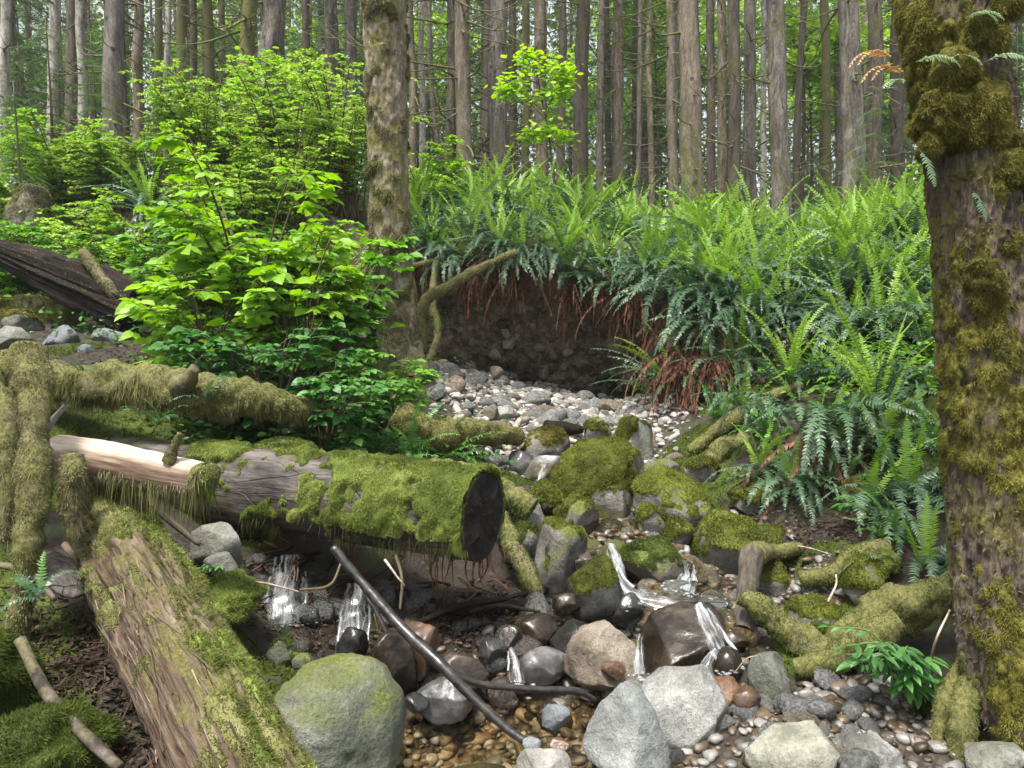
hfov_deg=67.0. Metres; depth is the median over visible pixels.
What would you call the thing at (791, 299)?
sword fern
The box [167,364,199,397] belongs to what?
broken knot
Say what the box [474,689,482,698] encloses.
stone
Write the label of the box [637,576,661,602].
stone
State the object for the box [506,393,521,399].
cobble
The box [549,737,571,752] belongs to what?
stone
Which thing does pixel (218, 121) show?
leafy shrub
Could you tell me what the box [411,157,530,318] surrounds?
sword fern
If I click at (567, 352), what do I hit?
cobble
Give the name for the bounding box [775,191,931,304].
sword fern
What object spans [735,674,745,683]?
cobble
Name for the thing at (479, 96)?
slim conifer
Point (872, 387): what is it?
sword fern
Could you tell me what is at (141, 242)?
leafy shrub
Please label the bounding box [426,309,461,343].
fern
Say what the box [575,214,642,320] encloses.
sword fern
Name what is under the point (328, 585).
stick
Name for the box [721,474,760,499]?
sword fern
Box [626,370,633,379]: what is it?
cobble
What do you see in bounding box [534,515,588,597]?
stone
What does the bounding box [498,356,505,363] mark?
cobble
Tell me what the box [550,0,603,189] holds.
slim conifer
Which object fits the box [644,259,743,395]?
sword fern
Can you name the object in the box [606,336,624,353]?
cobble
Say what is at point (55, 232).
leafy shrub
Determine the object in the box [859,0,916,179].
slim conifer
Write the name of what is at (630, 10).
slim conifer
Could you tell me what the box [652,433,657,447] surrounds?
cobble
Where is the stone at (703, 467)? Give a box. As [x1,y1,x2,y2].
[682,454,720,481]
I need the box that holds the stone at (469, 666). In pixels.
[442,652,489,689]
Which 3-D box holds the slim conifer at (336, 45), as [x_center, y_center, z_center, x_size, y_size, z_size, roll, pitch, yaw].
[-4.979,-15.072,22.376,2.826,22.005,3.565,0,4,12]
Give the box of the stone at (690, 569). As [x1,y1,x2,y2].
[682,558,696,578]
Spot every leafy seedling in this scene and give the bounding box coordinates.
[198,564,223,573]
[817,625,933,709]
[829,495,876,518]
[862,657,949,709]
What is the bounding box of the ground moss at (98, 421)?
[0,313,942,716]
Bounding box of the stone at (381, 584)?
[372,579,395,593]
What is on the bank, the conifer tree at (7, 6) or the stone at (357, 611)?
the conifer tree at (7, 6)
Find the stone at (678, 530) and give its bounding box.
[662,515,693,544]
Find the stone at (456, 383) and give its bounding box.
[443,375,465,393]
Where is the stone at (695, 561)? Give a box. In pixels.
[681,554,705,568]
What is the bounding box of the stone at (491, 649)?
[478,636,506,663]
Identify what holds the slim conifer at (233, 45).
on the bank
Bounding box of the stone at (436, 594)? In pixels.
[428,590,442,601]
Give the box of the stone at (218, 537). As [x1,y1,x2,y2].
[190,522,242,567]
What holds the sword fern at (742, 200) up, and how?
on the bank
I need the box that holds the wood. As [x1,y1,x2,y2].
[0,0,1023,222]
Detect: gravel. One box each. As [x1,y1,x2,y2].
[396,486,965,767]
[398,707,596,767]
[427,361,702,477]
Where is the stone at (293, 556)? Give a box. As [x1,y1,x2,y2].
[279,551,304,564]
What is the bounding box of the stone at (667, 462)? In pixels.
[644,458,679,470]
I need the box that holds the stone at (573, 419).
[567,415,578,423]
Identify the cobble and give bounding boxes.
[399,747,406,758]
[424,728,439,738]
[426,386,446,400]
[428,360,439,370]
[439,359,448,363]
[460,361,475,369]
[460,401,474,410]
[464,377,476,385]
[466,369,475,373]
[469,313,476,322]
[470,373,485,382]
[478,396,497,405]
[482,390,489,395]
[488,349,501,360]
[490,379,501,383]
[490,454,508,466]
[492,397,510,405]
[494,419,511,425]
[495,395,510,401]
[496,304,507,315]
[496,319,508,328]
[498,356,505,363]
[498,375,508,381]
[499,329,510,338]
[501,399,516,408]
[502,336,514,349]
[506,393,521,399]
[510,372,518,378]
[511,333,519,341]
[511,381,525,388]
[514,324,520,330]
[514,412,519,418]
[515,300,528,313]
[521,412,534,416]
[524,346,537,359]
[524,711,533,720]
[525,426,533,431]
[527,409,543,417]
[529,323,535,329]
[534,344,544,351]
[535,384,547,388]
[536,404,555,411]
[538,365,548,379]
[548,313,556,319]
[553,387,560,391]
[560,363,567,370]
[562,348,572,356]
[573,752,586,765]
[575,406,585,410]
[576,328,584,338]
[577,415,590,424]
[586,398,602,407]
[599,363,610,379]
[600,383,614,391]
[601,411,610,415]
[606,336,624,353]
[606,379,615,388]
[614,565,625,578]
[618,627,632,636]
[620,527,631,532]
[620,579,628,592]
[621,404,638,414]
[623,326,632,335]
[624,592,648,607]
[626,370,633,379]
[628,342,640,358]
[629,374,640,390]
[634,587,650,597]
[635,406,645,412]
[644,531,660,537]
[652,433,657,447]
[665,452,682,459]
[670,749,686,763]
[695,574,707,583]
[699,567,717,576]
[706,576,720,584]
[708,580,720,587]
[717,713,736,731]
[721,592,733,607]
[730,703,759,720]
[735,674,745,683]
[757,720,773,736]
[759,694,774,711]
[773,692,787,707]
[776,693,806,713]
[783,712,796,722]
[796,711,819,725]
[802,695,836,720]
[813,668,840,689]
[818,722,830,736]
[833,744,846,754]
[836,748,879,767]
[837,685,861,701]
[841,699,864,720]
[841,724,861,732]
[854,685,871,700]
[856,716,880,734]
[873,695,892,707]
[889,685,905,700]
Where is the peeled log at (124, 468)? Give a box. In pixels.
[50,435,222,548]
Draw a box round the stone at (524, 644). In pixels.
[506,633,542,659]
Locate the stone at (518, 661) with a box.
[516,656,522,669]
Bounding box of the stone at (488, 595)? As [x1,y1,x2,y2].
[484,590,497,598]
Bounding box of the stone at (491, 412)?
[481,404,498,420]
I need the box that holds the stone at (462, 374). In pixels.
[448,371,465,378]
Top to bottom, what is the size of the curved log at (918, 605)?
0.460 m
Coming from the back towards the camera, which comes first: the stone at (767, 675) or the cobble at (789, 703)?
the stone at (767, 675)
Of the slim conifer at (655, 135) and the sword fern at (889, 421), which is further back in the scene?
the slim conifer at (655, 135)
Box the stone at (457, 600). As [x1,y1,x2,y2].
[451,597,467,604]
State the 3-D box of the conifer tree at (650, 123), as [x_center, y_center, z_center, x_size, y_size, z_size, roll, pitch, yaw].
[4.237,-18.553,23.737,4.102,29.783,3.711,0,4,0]
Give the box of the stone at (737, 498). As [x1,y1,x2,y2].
[726,486,763,514]
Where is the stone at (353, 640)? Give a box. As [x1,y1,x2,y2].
[336,626,368,655]
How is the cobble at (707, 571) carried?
on the stream gravel at (920, 742)
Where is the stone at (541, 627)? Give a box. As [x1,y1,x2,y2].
[514,612,557,644]
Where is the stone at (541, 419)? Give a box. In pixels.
[534,415,558,424]
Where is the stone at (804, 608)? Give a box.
[783,592,841,624]
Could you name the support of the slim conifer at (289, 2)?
on the bank
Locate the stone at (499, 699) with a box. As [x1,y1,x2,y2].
[486,675,519,711]
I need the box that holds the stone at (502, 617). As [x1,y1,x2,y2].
[495,614,506,621]
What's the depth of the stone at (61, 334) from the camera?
5.92 m
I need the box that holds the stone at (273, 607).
[263,599,282,614]
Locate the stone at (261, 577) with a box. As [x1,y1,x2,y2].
[250,574,267,585]
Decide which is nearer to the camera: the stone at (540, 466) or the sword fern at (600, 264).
the stone at (540, 466)
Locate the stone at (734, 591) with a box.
[730,588,736,595]
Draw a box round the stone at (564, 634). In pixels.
[550,619,585,653]
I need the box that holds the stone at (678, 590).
[653,579,696,601]
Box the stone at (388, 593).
[380,586,395,604]
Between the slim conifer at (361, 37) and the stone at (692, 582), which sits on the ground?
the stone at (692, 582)
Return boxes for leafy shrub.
[0,107,126,206]
[0,115,70,185]
[0,172,78,219]
[0,197,120,248]
[0,219,85,295]
[0,221,94,290]
[0,225,79,294]
[15,217,164,268]
[17,232,167,275]
[26,115,172,218]
[26,149,78,205]
[31,133,156,209]
[83,187,170,273]
[91,209,188,276]
[98,130,125,165]
[106,234,222,344]
[107,136,169,200]
[107,206,274,283]
[110,232,189,275]
[114,252,298,373]
[117,234,171,273]
[121,58,294,201]
[132,136,354,379]
[136,168,289,302]
[137,75,257,202]
[141,335,328,438]
[156,200,327,306]
[157,117,297,226]
[161,94,261,177]
[161,133,329,292]
[166,319,365,438]
[170,76,300,194]
[175,147,343,277]
[205,227,400,390]
[211,54,367,238]
[223,48,363,191]
[237,219,369,321]
[252,88,360,184]
[256,361,411,452]
[260,61,366,202]
[281,50,418,219]
[288,102,430,221]
[289,251,423,398]
[290,225,419,346]
[293,91,358,181]
[318,348,443,425]
[408,134,474,220]
[410,150,482,214]
[648,189,720,221]
[897,164,921,194]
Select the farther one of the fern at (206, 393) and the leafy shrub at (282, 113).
the leafy shrub at (282, 113)
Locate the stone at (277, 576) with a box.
[272,571,286,584]
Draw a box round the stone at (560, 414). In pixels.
[542,408,567,420]
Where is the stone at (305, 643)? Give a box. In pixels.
[284,631,313,652]
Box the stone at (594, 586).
[567,553,623,623]
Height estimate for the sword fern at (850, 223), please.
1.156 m
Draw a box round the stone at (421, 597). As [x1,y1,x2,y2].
[402,588,433,610]
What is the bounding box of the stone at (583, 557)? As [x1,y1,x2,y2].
[574,549,590,570]
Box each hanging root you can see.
[434,558,439,589]
[442,557,443,587]
[465,560,473,590]
[472,562,476,594]
[477,557,487,582]
[531,249,537,338]
[587,250,593,350]
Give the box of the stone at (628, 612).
[609,592,643,630]
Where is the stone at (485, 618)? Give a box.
[475,615,492,626]
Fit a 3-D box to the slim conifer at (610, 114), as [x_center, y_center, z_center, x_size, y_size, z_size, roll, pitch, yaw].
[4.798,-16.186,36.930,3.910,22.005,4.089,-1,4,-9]
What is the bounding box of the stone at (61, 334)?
[42,325,80,345]
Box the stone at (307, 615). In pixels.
[291,603,320,627]
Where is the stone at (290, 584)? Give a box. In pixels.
[278,580,299,597]
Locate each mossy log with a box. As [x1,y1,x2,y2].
[0,291,84,325]
[0,349,316,429]
[385,402,525,454]
[403,454,539,521]
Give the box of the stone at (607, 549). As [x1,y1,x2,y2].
[597,539,624,559]
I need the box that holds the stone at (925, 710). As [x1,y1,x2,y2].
[919,699,932,716]
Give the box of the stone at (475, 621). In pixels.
[463,616,481,630]
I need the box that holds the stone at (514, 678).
[505,672,526,693]
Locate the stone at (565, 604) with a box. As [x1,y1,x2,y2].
[552,592,579,616]
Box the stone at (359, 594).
[353,587,377,602]
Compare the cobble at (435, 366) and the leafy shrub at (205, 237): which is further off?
the cobble at (435, 366)
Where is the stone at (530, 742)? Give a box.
[522,736,541,748]
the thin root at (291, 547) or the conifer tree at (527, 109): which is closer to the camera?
the thin root at (291, 547)
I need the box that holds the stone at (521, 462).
[508,450,531,474]
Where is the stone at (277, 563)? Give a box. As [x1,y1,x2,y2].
[271,558,281,566]
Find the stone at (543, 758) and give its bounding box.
[516,748,571,767]
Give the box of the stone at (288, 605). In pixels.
[282,599,294,610]
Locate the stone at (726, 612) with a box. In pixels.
[716,608,732,618]
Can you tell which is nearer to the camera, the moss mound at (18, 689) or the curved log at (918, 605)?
the moss mound at (18, 689)
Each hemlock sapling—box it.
[0,42,49,178]
[0,82,72,229]
[3,18,94,194]
[62,32,135,181]
[124,64,198,220]
[151,39,202,188]
[333,87,368,196]
[756,181,770,227]
[801,144,840,217]
[824,86,905,208]
[1013,27,1023,130]
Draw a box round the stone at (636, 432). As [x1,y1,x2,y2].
[613,415,652,463]
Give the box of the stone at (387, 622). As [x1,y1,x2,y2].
[380,613,402,627]
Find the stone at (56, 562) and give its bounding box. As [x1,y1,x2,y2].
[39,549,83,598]
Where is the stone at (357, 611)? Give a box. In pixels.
[350,600,371,617]
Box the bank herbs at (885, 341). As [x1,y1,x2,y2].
[0,174,938,439]
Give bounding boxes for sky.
[0,0,1023,221]
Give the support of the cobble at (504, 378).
on the ground
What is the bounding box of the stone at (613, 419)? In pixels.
[601,413,619,426]
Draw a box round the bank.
[0,180,930,392]
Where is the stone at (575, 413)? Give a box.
[565,408,580,418]
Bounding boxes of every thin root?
[240,537,260,544]
[242,558,277,566]
[248,564,262,572]
[251,540,287,554]
[259,588,285,600]
[263,538,277,547]
[267,545,293,560]
[277,554,313,584]
[281,551,320,570]
[283,560,305,586]
[295,560,298,580]
[299,558,314,574]
[300,578,354,584]
[301,592,378,611]
[302,559,335,587]
[314,582,349,628]
[320,554,334,586]
[331,569,368,575]
[344,565,362,594]
[351,573,392,585]
[367,555,403,581]
[394,581,450,586]
[396,588,409,599]
[419,579,438,588]
[456,587,477,600]
[465,616,471,651]
[469,579,500,596]
[487,578,514,598]
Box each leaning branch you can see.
[0,372,20,551]
[2,340,58,640]
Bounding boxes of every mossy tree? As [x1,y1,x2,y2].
[359,0,432,375]
[888,0,1023,749]
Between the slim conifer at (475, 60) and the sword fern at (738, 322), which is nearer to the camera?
the sword fern at (738, 322)
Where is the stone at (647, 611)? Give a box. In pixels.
[637,606,659,628]
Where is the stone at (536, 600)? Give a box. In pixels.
[517,591,551,616]
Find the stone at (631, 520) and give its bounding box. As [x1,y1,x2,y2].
[628,516,635,526]
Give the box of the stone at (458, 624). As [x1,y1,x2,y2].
[450,619,472,633]
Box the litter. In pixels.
[0,308,944,767]
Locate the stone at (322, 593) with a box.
[311,588,328,601]
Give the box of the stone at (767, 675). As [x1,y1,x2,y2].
[747,651,790,699]
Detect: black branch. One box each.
[330,544,596,743]
[367,600,387,632]
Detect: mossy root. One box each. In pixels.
[413,254,452,268]
[416,249,518,351]
[426,260,441,361]
[443,584,548,616]
[498,509,544,594]
[686,383,803,455]
[705,416,755,463]
[745,541,804,565]
[797,538,892,588]
[929,657,958,739]
[944,673,980,761]
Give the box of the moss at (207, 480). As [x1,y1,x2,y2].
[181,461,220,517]
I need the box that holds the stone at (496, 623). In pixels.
[492,621,503,628]
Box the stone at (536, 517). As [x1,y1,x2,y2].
[511,504,543,529]
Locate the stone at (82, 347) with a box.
[77,344,94,352]
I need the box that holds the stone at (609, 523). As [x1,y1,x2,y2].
[593,518,622,531]
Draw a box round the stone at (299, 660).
[290,650,313,669]
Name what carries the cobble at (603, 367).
attached to the bank
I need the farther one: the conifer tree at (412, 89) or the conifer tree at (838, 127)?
the conifer tree at (838, 127)
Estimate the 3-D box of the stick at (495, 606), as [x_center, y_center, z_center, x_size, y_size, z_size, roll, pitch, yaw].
[-0.033,0.995,3.419,0.315,0.046,0.048,-1,4,-10]
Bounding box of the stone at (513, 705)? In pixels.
[506,699,518,710]
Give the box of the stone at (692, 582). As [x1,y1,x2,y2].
[686,576,697,589]
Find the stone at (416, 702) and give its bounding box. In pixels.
[404,692,427,713]
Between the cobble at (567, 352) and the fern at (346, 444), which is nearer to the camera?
the fern at (346, 444)
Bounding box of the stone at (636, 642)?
[632,638,639,650]
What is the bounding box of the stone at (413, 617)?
[402,614,419,620]
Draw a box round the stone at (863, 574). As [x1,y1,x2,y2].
[837,553,889,605]
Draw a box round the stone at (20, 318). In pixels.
[0,307,45,330]
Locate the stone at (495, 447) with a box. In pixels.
[491,445,502,450]
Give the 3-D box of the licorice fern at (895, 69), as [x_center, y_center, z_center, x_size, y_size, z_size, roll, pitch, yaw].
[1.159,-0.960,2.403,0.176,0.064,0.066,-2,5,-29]
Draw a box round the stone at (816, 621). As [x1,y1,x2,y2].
[808,614,831,633]
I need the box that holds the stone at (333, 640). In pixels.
[328,634,340,648]
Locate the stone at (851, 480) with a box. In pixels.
[843,475,868,502]
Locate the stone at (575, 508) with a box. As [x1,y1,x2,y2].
[553,491,599,534]
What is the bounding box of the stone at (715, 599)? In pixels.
[700,589,729,607]
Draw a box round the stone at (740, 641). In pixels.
[724,630,749,652]
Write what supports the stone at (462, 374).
on the gravel at (474, 394)
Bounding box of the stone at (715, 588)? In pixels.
[699,587,720,595]
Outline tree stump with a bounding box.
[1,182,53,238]
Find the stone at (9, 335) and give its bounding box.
[0,326,35,349]
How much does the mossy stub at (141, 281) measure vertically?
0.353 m
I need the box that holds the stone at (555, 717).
[541,704,569,731]
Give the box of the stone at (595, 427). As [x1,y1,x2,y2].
[582,416,611,440]
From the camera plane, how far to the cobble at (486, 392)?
6.85 m
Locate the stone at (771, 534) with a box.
[747,524,786,560]
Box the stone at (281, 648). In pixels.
[266,632,297,665]
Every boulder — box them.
[274,653,405,767]
[368,628,416,696]
[417,676,473,724]
[453,762,505,767]
[551,436,643,519]
[564,619,641,691]
[582,681,671,767]
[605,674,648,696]
[614,535,685,582]
[630,464,714,528]
[635,601,725,674]
[642,664,728,750]
[688,508,756,575]
[744,720,840,767]
[832,733,903,767]
[964,741,1023,767]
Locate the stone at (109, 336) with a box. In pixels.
[90,328,131,341]
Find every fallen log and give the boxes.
[54,481,317,767]
[103,436,505,571]
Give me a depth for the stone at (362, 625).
3.43 m
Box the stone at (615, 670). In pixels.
[601,660,625,680]
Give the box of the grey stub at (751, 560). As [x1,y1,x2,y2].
[733,545,764,631]
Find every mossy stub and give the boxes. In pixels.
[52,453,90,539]
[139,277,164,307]
[161,432,182,465]
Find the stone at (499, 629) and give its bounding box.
[495,624,508,636]
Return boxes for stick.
[0,561,56,601]
[14,636,124,767]
[49,404,67,430]
[61,542,95,616]
[151,503,201,546]
[256,581,299,592]
[299,563,340,590]
[384,559,404,585]
[394,554,403,609]
[419,592,520,623]
[469,603,539,613]
[504,418,522,451]
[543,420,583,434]
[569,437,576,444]
[735,656,756,671]
[798,545,831,554]
[827,574,837,602]
[930,609,950,666]
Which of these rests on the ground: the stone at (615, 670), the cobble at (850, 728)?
the cobble at (850, 728)
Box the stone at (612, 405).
[598,400,623,411]
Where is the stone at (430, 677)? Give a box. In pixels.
[417,672,440,689]
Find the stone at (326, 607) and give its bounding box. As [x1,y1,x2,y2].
[311,597,334,623]
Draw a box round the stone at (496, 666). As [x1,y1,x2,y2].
[481,656,510,676]
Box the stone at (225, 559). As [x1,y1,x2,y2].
[203,551,238,575]
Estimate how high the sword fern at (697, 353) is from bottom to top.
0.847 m
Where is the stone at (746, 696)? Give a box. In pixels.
[733,684,760,707]
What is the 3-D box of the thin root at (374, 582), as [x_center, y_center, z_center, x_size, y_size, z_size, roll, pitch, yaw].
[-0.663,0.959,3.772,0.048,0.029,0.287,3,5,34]
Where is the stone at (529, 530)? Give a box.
[497,519,538,564]
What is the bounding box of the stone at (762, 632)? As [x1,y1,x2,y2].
[756,625,767,636]
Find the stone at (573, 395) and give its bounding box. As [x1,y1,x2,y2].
[565,393,580,398]
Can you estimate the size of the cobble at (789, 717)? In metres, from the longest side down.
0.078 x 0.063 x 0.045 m
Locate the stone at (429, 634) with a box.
[404,619,439,682]
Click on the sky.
(531, 37)
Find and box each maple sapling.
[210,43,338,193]
[484,43,583,199]
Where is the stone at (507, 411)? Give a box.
[498,405,514,418]
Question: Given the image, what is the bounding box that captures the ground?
[0,309,1023,767]
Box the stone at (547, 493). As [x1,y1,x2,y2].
[529,477,563,514]
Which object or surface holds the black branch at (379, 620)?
on the boulder at (392, 649)
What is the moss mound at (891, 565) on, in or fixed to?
on the ground
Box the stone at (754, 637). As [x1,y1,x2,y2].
[724,617,761,647]
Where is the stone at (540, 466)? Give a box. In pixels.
[522,455,559,481]
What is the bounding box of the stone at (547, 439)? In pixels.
[520,424,569,457]
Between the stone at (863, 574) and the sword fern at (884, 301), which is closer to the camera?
the stone at (863, 574)
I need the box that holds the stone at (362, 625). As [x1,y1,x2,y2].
[357,623,368,631]
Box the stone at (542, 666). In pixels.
[520,646,565,685]
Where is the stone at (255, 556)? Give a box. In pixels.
[250,553,266,566]
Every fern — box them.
[0,552,74,611]
[59,570,90,594]
[69,359,103,371]
[80,153,200,255]
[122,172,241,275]
[122,396,190,419]
[169,374,225,401]
[314,419,385,451]
[344,397,436,457]
[355,188,492,317]
[365,158,466,214]
[372,394,459,457]
[399,397,510,463]
[409,156,467,209]
[410,146,475,223]
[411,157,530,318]
[411,191,455,239]
[411,228,446,301]
[414,212,468,284]
[415,159,539,236]
[416,167,486,216]
[417,192,507,346]
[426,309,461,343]
[429,153,547,226]
[430,141,531,208]
[430,152,494,207]
[447,180,565,304]
[448,201,551,320]
[458,156,549,204]
[467,194,582,343]
[469,153,552,221]
[474,166,518,194]
[481,162,541,205]
[484,180,567,238]
[491,157,595,233]
[503,215,583,302]
[509,147,606,217]
[509,163,632,225]
[512,192,628,322]
[527,142,650,235]
[527,185,625,262]
[528,159,564,199]
[536,224,615,353]
[539,168,635,226]
[562,217,641,340]
[563,227,667,365]
[568,167,630,225]
[572,164,633,223]
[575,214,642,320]
[580,195,718,358]
[582,169,617,219]
[589,202,707,378]
[590,310,694,413]
[591,181,681,233]
[592,193,653,235]
[593,198,642,239]
[600,166,669,212]
[604,192,656,232]
[604,212,765,375]
[605,194,651,225]
[605,229,749,391]
[613,217,695,355]
[614,195,669,230]
[614,202,691,256]
[624,356,682,410]
[624,362,657,394]
[626,162,811,254]
[630,206,755,303]
[631,347,740,422]
[632,188,715,250]
[633,180,732,243]
[634,192,717,220]
[636,328,733,411]
[637,171,751,246]
[639,228,820,359]
[643,242,748,321]
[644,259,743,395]
[646,356,766,416]
[650,234,782,371]
[651,234,793,362]
[653,189,707,227]
[653,212,883,357]
[654,213,714,263]
[659,194,841,330]
[660,179,787,258]
[661,192,796,251]
[672,191,719,226]
[672,233,757,283]
[673,325,785,391]
[674,186,787,245]
[674,216,745,274]
[676,188,823,278]
[677,226,830,346]
[681,208,781,272]
[681,267,806,380]
[682,283,830,406]
[691,353,796,439]
[694,244,774,279]
[699,381,761,421]
[704,404,812,508]
[705,182,795,228]
[707,323,931,504]
[712,429,854,525]
[715,178,788,224]
[718,189,821,249]
[719,229,798,275]
[719,300,887,399]
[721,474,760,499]
[726,191,833,291]
[728,385,805,448]
[729,163,819,241]
[733,283,812,373]
[738,228,856,286]
[739,252,833,340]
[746,220,819,289]
[746,273,831,364]
[749,205,875,253]
[753,196,855,249]
[756,189,827,236]
[757,226,812,276]
[759,207,827,260]
[759,223,847,310]
[766,201,914,317]
[766,475,799,499]
[767,203,788,217]
[770,243,930,353]
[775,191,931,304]
[775,379,899,502]
[776,185,874,232]
[777,183,929,277]
[777,310,901,397]
[780,172,930,275]
[786,175,887,239]
[786,254,931,360]
[787,206,926,315]
[790,432,890,494]
[791,207,925,302]
[794,222,909,314]
[796,277,935,427]
[799,227,933,358]
[800,265,913,347]
[802,163,930,254]
[803,238,837,283]
[811,361,939,493]
[812,414,945,540]
[813,203,882,245]
[816,191,870,236]
[820,243,932,334]
[822,189,925,236]
[824,287,938,419]
[826,449,890,475]
[827,252,935,364]
[837,161,925,219]
[837,179,901,223]
[838,492,948,584]
[839,238,929,300]
[844,204,929,299]
[844,479,943,552]
[846,177,892,209]
[848,49,892,67]
[848,185,913,227]
[849,174,928,250]
[849,429,943,559]
[861,63,904,81]
[861,168,926,240]
[861,208,928,296]
[865,160,920,213]
[868,198,928,255]
[869,285,931,338]
[870,203,931,300]
[875,193,927,248]
[878,164,925,211]
[880,381,940,450]
[882,78,904,88]
[883,206,931,289]
[885,176,926,219]
[893,219,929,255]
[902,218,930,260]
[902,244,932,321]
[916,54,959,65]
[920,150,936,186]
[955,54,982,69]
[967,10,1003,21]
[972,190,987,221]
[985,53,1023,61]
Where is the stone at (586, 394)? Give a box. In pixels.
[576,390,594,399]
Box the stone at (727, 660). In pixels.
[712,646,743,677]
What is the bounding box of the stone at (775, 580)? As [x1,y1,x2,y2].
[760,558,792,596]
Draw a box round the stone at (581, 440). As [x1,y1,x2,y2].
[574,438,586,444]
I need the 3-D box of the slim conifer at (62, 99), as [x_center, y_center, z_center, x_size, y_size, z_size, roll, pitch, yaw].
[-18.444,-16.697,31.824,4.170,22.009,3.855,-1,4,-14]
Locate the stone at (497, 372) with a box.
[490,366,503,379]
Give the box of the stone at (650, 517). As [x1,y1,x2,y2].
[634,501,666,535]
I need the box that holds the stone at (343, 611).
[329,598,351,618]
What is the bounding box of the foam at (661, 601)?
[654,596,677,607]
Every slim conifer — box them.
[0,0,64,152]
[0,0,77,181]
[9,13,45,177]
[10,0,47,185]
[10,0,103,185]
[10,1,45,175]
[10,2,44,172]
[16,0,48,184]
[18,2,102,130]
[20,1,101,181]
[21,9,48,124]
[41,0,176,174]
[61,0,103,124]
[64,0,152,146]
[125,0,153,153]
[142,0,186,178]
[142,0,261,140]
[149,1,175,95]
[172,0,261,116]
[173,1,251,124]
[201,1,286,130]
[214,6,260,102]
[227,0,296,146]
[229,0,296,111]
[258,0,297,171]
[284,0,364,96]
[285,0,300,176]
[287,0,363,181]
[291,0,366,174]
[312,0,362,152]
[314,5,419,184]
[334,0,358,163]
[357,0,368,198]
[408,3,441,171]
[413,1,476,182]
[417,0,481,175]
[418,1,439,170]
[426,0,520,167]
[426,1,446,161]
[437,0,553,177]
[469,3,533,175]
[470,5,480,169]
[471,0,572,183]
[516,5,572,174]
[522,0,557,180]
[547,0,666,217]
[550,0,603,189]
[550,4,595,188]
[565,6,595,197]
[574,11,604,193]
[588,0,656,181]
[589,9,611,187]
[591,0,703,206]
[603,1,678,198]
[603,35,663,196]
[604,0,679,214]
[604,57,662,196]
[612,7,679,220]
[623,13,679,196]
[623,42,679,188]
[625,1,742,173]
[634,0,715,185]
[654,0,758,211]
[667,0,717,187]
[700,0,769,213]
[702,1,716,192]
[703,34,756,199]
[741,0,768,190]
[756,0,867,222]
[756,67,834,208]
[787,2,817,190]
[788,0,861,210]
[790,3,833,204]
[801,5,869,198]
[819,0,891,169]
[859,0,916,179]
[859,1,910,146]
[882,0,917,196]
[885,102,909,142]
[904,104,907,182]
[905,138,915,182]
[909,38,1023,120]
[1010,21,1023,90]
[1011,17,1023,96]
[1014,17,1023,120]
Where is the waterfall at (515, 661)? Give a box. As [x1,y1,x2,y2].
[508,652,515,669]
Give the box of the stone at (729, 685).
[714,675,738,706]
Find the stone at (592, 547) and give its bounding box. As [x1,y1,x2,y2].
[587,539,600,555]
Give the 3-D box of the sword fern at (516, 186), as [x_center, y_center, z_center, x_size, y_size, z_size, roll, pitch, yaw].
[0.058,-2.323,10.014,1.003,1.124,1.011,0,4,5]
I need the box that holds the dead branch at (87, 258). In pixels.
[77,248,150,321]
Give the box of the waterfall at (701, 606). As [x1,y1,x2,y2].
[696,602,736,649]
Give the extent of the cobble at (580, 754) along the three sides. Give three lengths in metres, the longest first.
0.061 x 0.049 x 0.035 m
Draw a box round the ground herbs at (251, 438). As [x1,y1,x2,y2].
[0,188,514,462]
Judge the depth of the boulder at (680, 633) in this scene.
3.25 m
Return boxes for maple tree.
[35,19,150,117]
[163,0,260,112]
[258,9,363,106]
[360,1,480,168]
[532,44,627,150]
[590,0,705,113]
[590,0,717,208]
[624,89,705,208]
[698,0,760,109]
[727,40,889,209]
[740,0,889,213]
[759,13,887,136]
[832,0,908,191]
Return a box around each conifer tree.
[0,0,57,186]
[17,0,86,185]
[24,0,103,182]
[24,0,143,182]
[38,0,182,182]
[99,0,199,173]
[123,0,186,180]
[125,0,239,175]
[126,0,189,175]
[145,0,302,175]
[170,0,242,143]
[172,0,286,186]
[233,0,294,176]
[234,0,301,177]
[282,0,544,185]
[285,0,419,188]
[290,0,367,185]
[297,0,343,104]
[322,0,549,182]
[353,1,443,176]
[413,1,446,172]
[424,0,548,191]
[427,0,536,188]
[469,0,557,188]
[506,0,554,193]
[508,0,597,197]
[519,0,654,201]
[524,0,597,193]
[554,0,678,211]
[569,0,627,203]
[588,0,634,197]
[598,0,743,214]
[604,0,665,202]
[611,0,666,209]
[611,0,738,204]
[665,0,743,214]
[677,0,743,187]
[678,0,800,219]
[701,0,836,215]
[713,0,828,225]
[756,0,807,217]
[768,0,866,210]
[775,0,898,212]
[792,0,887,205]
[821,0,914,193]
[839,0,916,196]
[1013,65,1023,105]
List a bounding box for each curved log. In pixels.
[736,568,952,656]
[791,608,907,679]
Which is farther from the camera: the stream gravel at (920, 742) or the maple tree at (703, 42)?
the maple tree at (703, 42)
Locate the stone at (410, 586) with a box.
[396,581,418,599]
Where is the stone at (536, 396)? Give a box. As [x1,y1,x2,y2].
[523,390,551,404]
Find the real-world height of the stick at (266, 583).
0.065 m
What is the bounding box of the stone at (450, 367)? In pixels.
[440,362,460,371]
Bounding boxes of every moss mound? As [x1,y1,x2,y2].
[0,624,47,713]
[0,695,125,767]
[207,568,270,625]
[250,436,318,450]
[843,545,901,579]
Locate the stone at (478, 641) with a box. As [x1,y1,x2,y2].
[474,634,491,649]
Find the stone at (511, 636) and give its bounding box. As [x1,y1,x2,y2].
[497,624,522,652]
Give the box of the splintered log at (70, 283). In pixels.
[0,239,147,332]

